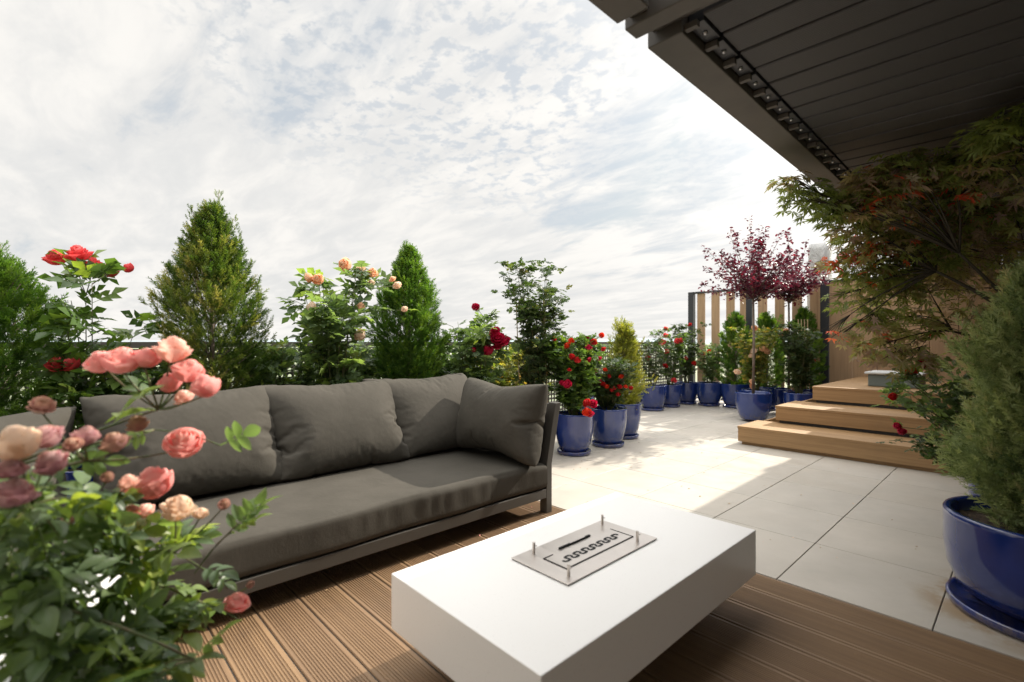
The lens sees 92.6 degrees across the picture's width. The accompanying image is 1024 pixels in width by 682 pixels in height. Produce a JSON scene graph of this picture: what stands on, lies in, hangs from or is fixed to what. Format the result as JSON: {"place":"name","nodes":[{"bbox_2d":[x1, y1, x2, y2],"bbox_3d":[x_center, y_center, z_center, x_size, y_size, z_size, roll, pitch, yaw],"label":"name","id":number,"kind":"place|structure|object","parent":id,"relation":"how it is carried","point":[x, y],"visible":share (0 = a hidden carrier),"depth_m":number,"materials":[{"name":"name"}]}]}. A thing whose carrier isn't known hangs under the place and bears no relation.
{"place":"outdoors","nodes":[
{"label":"outdoors","id":0,"kind":"place"},
{"bbox_2d":[4,338,720,343],"bbox_3d":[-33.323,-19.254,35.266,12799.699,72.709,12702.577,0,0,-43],"label":"hills","id":1,"kind":"structure","parent":0,"point":[707,341],"depth_m":4551.13,"materials":[{"name":"grey"}]},
{"bbox_2d":[10,344,790,458],"bbox_3d":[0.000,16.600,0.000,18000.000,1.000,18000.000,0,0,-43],"label":"ground","id":2,"kind":"structure","parent":0,"point":[289,375],"depth_m":255.74,"materials":[{"name":"plant"}]},
{"bbox_2d":[0,0,904,340],"label":"sky","id":3,"kind":"structure","parent":0,"point":[473,134],"materials":[{"name":"white"}]},
{"bbox_2d":[164,467,952,681],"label":"terrace slab","id":4,"kind":"structure","parent":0,"point":[390,631],"depth_m":1.84,"materials":[{"name":"grey tile"}]},
{"bbox_2d":[163,501,1023,681],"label":"deck","id":5,"kind":"structure","parent":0,"point":[758,628],"depth_m":1.80,"materials":[{"name":"brown wood"}]},
{"bbox_2d":[0,407,76,576],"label":"sofa","id":6,"kind":"object","parent":5,"relation":"on","point":[63,416],"visible":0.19,"depth_m":2.17,"materials":[{"name":"fabric"}]},
{"bbox_2d":[0,574,156,681],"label":"side table","id":7,"kind":"object","parent":5,"relation":"on","point":[84,673],"depth_m":1.09,"materials":[{"name":"white stone"}]},
{"bbox_2d":[0,336,282,681],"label":"pink rose bush","id":8,"kind":"object","parent":7,"relation":"on","point":[41,608],"visible":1,"depth_m":1.03,"materials":[{"name":"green plant"}]},
{"bbox_2d":[80,373,559,615],"bbox_3d":[-0.945,0.676,2.855,2.348,0.848,1.302,0,0,-43],"label":"sofa","id":9,"kind":"object","parent":5,"relation":"on","point":[353,471],"visible":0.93,"depth_m":2.67,"materials":[{"name":"fabric"}]},
{"bbox_2d":[392,493,755,681],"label":"fire table","id":10,"kind":"object","parent":5,"relation":"on","point":[615,587],"visible":1,"depth_m":1.55,"materials":[{"name":"white stone"}]},
{"bbox_2d":[538,398,1023,660],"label":"terrace tiles","id":11,"kind":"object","parent":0,"point":[882,564],"visible":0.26,"depth_m":3.37,"materials":[{"name":"tile"}]},
{"bbox_2d":[0,240,79,416],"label":"thuja","id":12,"kind":"object","parent":11,"relation":"on","point":[19,291],"visible":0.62,"depth_m":2.80,"materials":[{"name":"plant"}]},
{"bbox_2d":[31,245,177,502],"bbox_3d":[-2.467,0.262,2.883,0.716,1.674,0.607,0,0,-16],"label":"rose bush","id":13,"kind":"object","parent":11,"relation":"on","point":[75,257],"visible":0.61,"depth_m":2.83,"materials":[{"name":"green plant"}]},
{"bbox_2d":[32,346,181,458],"bbox_3d":[-2.441,0.563,3.059,0.755,1.073,0.843,0,0,7],"label":"rose bush","id":14,"kind":"object","parent":11,"relation":"on","point":[137,373],"visible":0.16,"depth_m":2.84,"materials":[{"name":"green plant"}]},
{"bbox_2d":[138,190,284,393],"bbox_3d":[-2.009,0.029,3.301,0.717,2.140,0.712,0,0,19],"label":"thuja","id":15,"kind":"object","parent":11,"relation":"on","point":[207,247],"visible":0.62,"depth_m":3.18,"materials":[{"name":"plant"}]},
{"bbox_2d":[215,336,324,387],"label":"rose bush","id":16,"kind":"object","parent":11,"relation":"on","point":[285,357],"visible":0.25,"depth_m":3.59,"materials":[{"name":"green plant"}]},
{"bbox_2d":[1,342,682,459],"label":"perforated fence","id":17,"kind":"object","parent":11,"relation":"on","point":[146,345],"visible":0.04,"depth_m":4.99,"materials":[{"name":"metal"}]},
{"bbox_2d":[284,339,399,385],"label":"rose bush","id":18,"kind":"object","parent":11,"relation":"on","point":[367,368],"visible":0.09,"depth_m":4.32,"materials":[{"name":"green plant"}]},
{"bbox_2d":[277,257,416,385],"bbox_3d":[-1.399,0.222,3.912,0.859,1.754,1.000,0,0,35],"label":"rose bush","id":19,"kind":"object","parent":11,"relation":"on","point":[315,321],"visible":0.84,"depth_m":3.76,"materials":[{"name":"green plant"}]},
{"bbox_2d":[364,240,452,378],"bbox_3d":[-0.933,0.089,4.376,0.827,2.021,0.713,0,0,-43],"label":"thuja","id":20,"kind":"object","parent":11,"relation":"on","point":[408,272],"visible":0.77,"depth_m":4.25,"materials":[{"name":"plant"}]},
{"bbox_2d":[411,340,475,375],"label":"rose bush","id":21,"kind":"object","parent":11,"relation":"on","point":[445,371],"visible":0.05,"depth_m":4.79,"materials":[{"name":"green plant"}]},
{"bbox_2d":[430,303,519,384],"bbox_3d":[-0.383,0.368,4.611,0.884,1.463,0.794,0,0,-43],"label":"rose bush","id":22,"kind":"object","parent":11,"relation":"on","point":[476,343],"visible":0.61,"depth_m":4.54,"materials":[{"name":"green plant"}]},
{"bbox_2d":[469,350,526,386],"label":"rose bush","id":23,"kind":"object","parent":11,"relation":"on","point":[508,374],"visible":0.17,"depth_m":5.06,"materials":[{"name":"green plant"}]},
{"bbox_2d":[496,337,552,394],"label":"rose bush","id":24,"kind":"object","parent":11,"relation":"on","point":[521,355],"visible":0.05,"depth_m":5.66,"materials":[{"name":"green plant"}]},
{"bbox_2d":[490,257,574,402],"bbox_3d":[0.224,0.117,4.851,0.788,1.963,0.863,0,0,12],"label":"rose bush","id":25,"kind":"object","parent":11,"relation":"on","point":[528,311],"visible":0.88,"depth_m":4.76,"materials":[{"name":"green plant"}]},
{"bbox_2d":[534,332,611,455],"bbox_3d":[0.586,0.502,4.797,0.703,1.194,0.873,0,0,26],"label":"rose bush","id":26,"kind":"object","parent":11,"relation":"on","point":[573,376],"visible":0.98,"depth_m":4.68,"materials":[{"name":"green plant"}]},
{"bbox_2d":[553,344,605,409],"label":"rose bush","id":27,"kind":"object","parent":11,"relation":"on","point":[594,366],"visible":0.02,"depth_m":6.57,"materials":[{"name":"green plant"}]},
{"bbox_2d":[588,356,638,447],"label":"rose bush","id":28,"kind":"object","parent":11,"relation":"on","point":[610,421],"visible":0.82,"depth_m":5.05,"materials":[{"name":"green plant"}]},
{"bbox_2d":[598,317,657,439],"bbox_3d":[1.320,0.393,5.653,0.707,1.412,0.548,0,0,-9],"label":"golden conifer","id":29,"kind":"object","parent":11,"relation":"on","point":[625,340],"visible":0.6,"depth_m":5.56,"materials":[{"name":"plant"}]},
{"bbox_2d":[634,333,676,410],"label":"rose bush","id":30,"kind":"object","parent":11,"relation":"on","point":[653,399],"visible":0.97,"depth_m":7.78,"materials":[{"name":"green plant"}]},
{"bbox_2d":[648,327,692,407],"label":"rose bush","id":31,"kind":"object","parent":11,"relation":"on","point":[673,395],"visible":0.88,"depth_m":8.17,"materials":[{"name":"green plant"}]},
{"bbox_2d":[669,322,711,404],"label":"rose bush","id":32,"kind":"object","parent":11,"relation":"on","point":[689,395],"visible":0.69,"depth_m":8.60,"materials":[{"name":"green plant"}]},
{"bbox_2d":[691,342,723,406],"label":"rose bush","id":33,"kind":"object","parent":11,"relation":"on","point":[708,392],"visible":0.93,"depth_m":8.32,"materials":[{"name":"blue ceramic"}]},
{"bbox_2d":[712,310,750,407],"bbox_3d":[3.742,0.281,8.213,0.682,1.637,0.704,0,0,-23],"label":"thuja","id":34,"kind":"object","parent":11,"relation":"on","point":[729,387],"visible":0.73,"depth_m":8.14,"materials":[{"name":"plant"}]},
{"bbox_2d":[698,215,804,419],"bbox_3d":[3.299,-0.329,6.766,1.352,2.798,1.500,0,0,24],"label":"plum tree","id":35,"kind":"object","parent":11,"relation":"on","point":[753,404],"visible":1,"depth_m":6.67,"materials":[{"name":"purple plant"}]},
{"bbox_2d":[688,282,819,400],"bbox_3d":[4.119,0.083,8.498,0.100,2.035,2.190,0,0,-43],"label":"slatted screen","id":36,"kind":"object","parent":11,"relation":"on","point":[746,308],"visible":0.17,"depth_m":8.86,"materials":[{"name":"brown wood"}]},
{"bbox_2d":[727,325,794,414],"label":"rose bush","id":37,"kind":"object","parent":11,"relation":"on","point":[762,350],"visible":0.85,"depth_m":7.32,"materials":[{"name":"green plant"}]},
{"bbox_2d":[745,311,786,410],"bbox_3d":[4.131,0.297,7.947,0.726,1.605,0.673,0,0,-43],"label":"thuja","id":38,"kind":"object","parent":11,"relation":"on","point":[765,319],"visible":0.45,"depth_m":7.82,"materials":[{"name":"plant"}]},
{"bbox_2d":[746,227,830,404],"bbox_3d":[4.259,-0.327,7.452,1.262,2.793,0.938,0,0,-1],"label":"plum tree","id":39,"kind":"object","parent":11,"relation":"on","point":[793,292],"visible":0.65,"depth_m":7.38,"materials":[{"name":"purple plant"}]},
{"bbox_2d":[770,319,822,402],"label":"rose bush","id":40,"kind":"object","parent":11,"relation":"on","point":[800,370],"visible":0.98,"depth_m":6.88,"materials":[{"name":"green plant"}]},
{"bbox_2d":[782,306,829,391],"bbox_3d":[4.529,0.270,7.563,0.703,1.658,0.649,0,0,-43],"label":"thuja","id":41,"kind":"object","parent":11,"relation":"on","point":[803,313],"visible":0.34,"depth_m":7.47,"materials":[{"name":"plant"}]},
{"bbox_2d":[807,243,832,311],"bbox_3d":[5.108,-0.260,8.117,0.256,2.720,0.320,0,0,-43],"label":"wrapped post","id":42,"kind":"object","parent":11,"relation":"on","point":[818,251],"visible":0.1,"depth_m":8.03,"materials":[{"name":"plastic"}]},
{"bbox_2d":[737,377,973,473],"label":"wooden steps","id":43,"kind":"structure","parent":11,"relation":"on","point":[842,419],"depth_m":4.93,"materials":[{"name":"brown wood"}]},
{"bbox_2d":[864,370,927,388],"bbox_3d":[4.488,0.434,5.703,0.510,0.168,0.530,0,0,-43],"label":"storage box","id":44,"kind":"object","parent":43,"relation":"on","point":[877,378],"visible":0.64,"depth_m":5.63,"materials":[{"name":"grey paint"}]},
{"bbox_2d":[764,103,1023,384],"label":"japanese maple","id":45,"kind":"object","parent":11,"relation":"on","point":[873,195],"visible":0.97,"depth_m":2.87,"materials":[{"name":"plant"}]},
{"bbox_2d":[818,266,1003,383],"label":"board wall","id":46,"kind":"structure","parent":11,"relation":"on","point":[842,367],"depth_m":7.32,"materials":[{"name":"brown wood"}]},
{"bbox_2d":[871,356,992,495],"bbox_3d":[2.677,0.584,2.936,0.821,1.029,0.596,0,0,20],"label":"rose bush","id":47,"kind":"object","parent":11,"relation":"on","point":[943,418],"visible":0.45,"depth_m":2.96,"materials":[{"name":"green plant"}]},
{"bbox_2d":[876,436,987,491],"bbox_3d":[2.412,0.794,2.478,0.711,0.610,0.657,0,0,-7],"label":"rose bush","id":48,"kind":"object","parent":11,"relation":"on","point":[929,451],"visible":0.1,"depth_m":2.59,"materials":[{"name":"green plant"}]},
{"bbox_2d":[924,259,1023,640],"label":"juniper","id":49,"kind":"object","parent":11,"relation":"on","point":[983,535],"visible":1,"depth_m":1.93,"materials":[{"name":"plant"}]},
{"bbox_2d":[939,252,1021,269],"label":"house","id":50,"kind":"structure","parent":11,"relation":"on","point":[1000,260],"depth_m":6.32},
{"bbox_2d":[589,0,1023,257],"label":"louvred pergola","id":51,"kind":"object","parent":50,"relation":"attached to","point":[832,91],"visible":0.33,"depth_m":1.98,"materials":[{"name":"paint"}]}
]}

